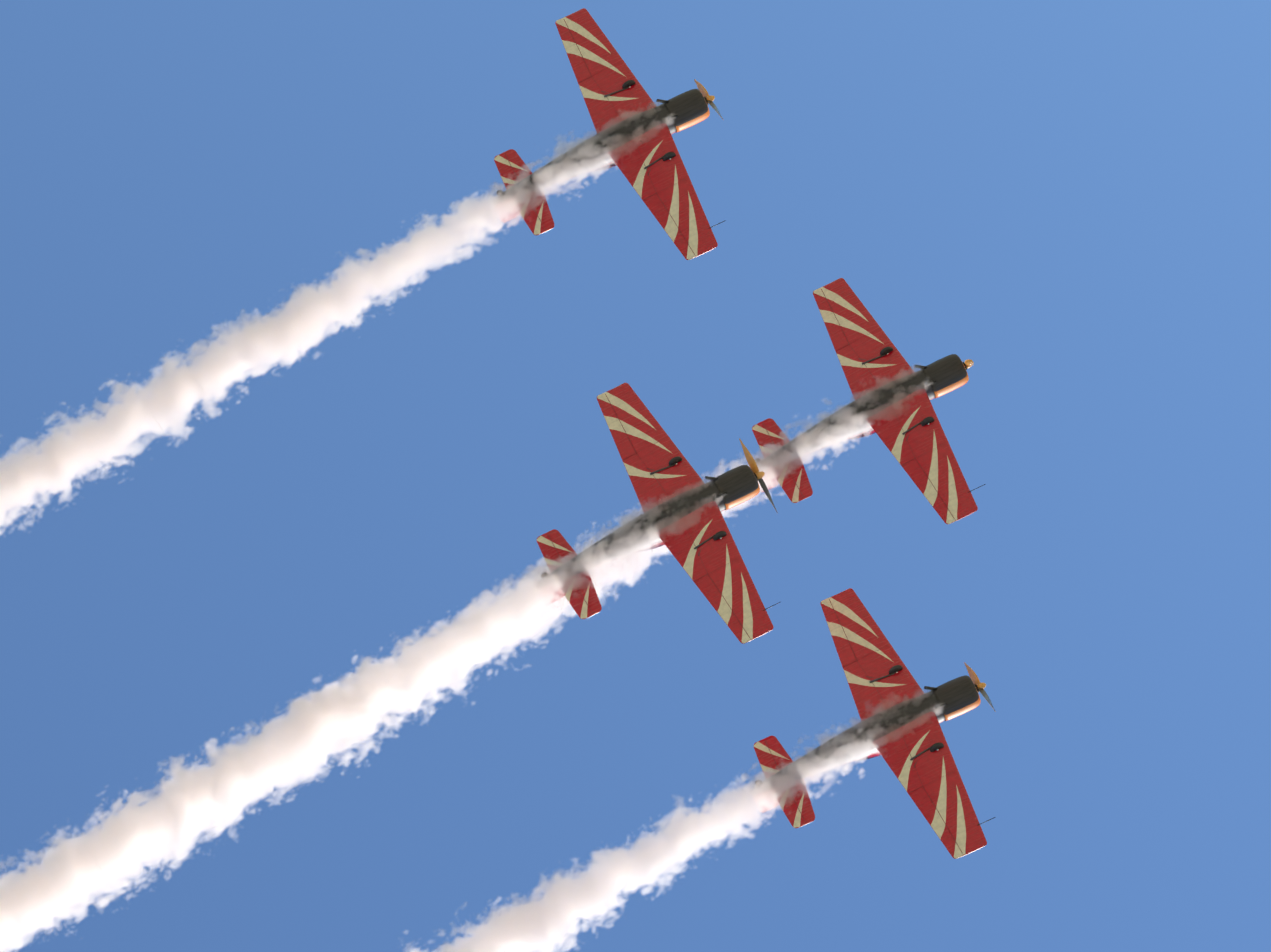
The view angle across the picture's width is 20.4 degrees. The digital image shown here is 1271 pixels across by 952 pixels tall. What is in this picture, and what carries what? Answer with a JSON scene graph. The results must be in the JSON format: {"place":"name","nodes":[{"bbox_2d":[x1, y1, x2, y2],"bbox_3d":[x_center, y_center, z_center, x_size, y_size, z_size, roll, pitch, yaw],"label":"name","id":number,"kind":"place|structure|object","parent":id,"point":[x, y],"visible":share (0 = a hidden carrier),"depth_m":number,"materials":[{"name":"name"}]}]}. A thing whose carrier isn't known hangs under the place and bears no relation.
{"place":"outdoors","nodes":[
{"label":"outdoors","id":0,"kind":"place"},
{"bbox_2d":[494,8,725,259],"bbox_3d":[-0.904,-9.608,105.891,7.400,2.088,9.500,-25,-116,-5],"label":"airplane","id":1,"kind":"object","parent":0,"point":[654,172],"visible":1,"depth_m":105.23,"materials":[{"name":"paint"}]},
{"bbox_2d":[0,0,1270,951],"label":"sky","id":2,"kind":"structure","parent":0,"point":[293,421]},
{"bbox_2d":[536,383,779,643],"bbox_3d":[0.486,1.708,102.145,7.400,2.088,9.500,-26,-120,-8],"label":"yak","id":3,"kind":"object","parent":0,"point":[704,551],"visible":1,"depth_m":101.53,"materials":[{"name":"paint"}]},
{"bbox_2d":[752,278,984,523],"bbox_3d":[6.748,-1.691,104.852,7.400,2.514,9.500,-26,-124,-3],"label":"yak","id":4,"kind":"object","parent":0,"point":[915,441],"visible":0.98,"depth_m":104.33,"materials":[{"name":"paint"}]},
{"bbox_2d":[750,588,995,858],"bbox_3d":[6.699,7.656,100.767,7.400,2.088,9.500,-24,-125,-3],"label":"airplane","id":5,"kind":"object","parent":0,"point":[920,761],"visible":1,"depth_m":100.09,"materials":[{"name":"paint"}]}
]}

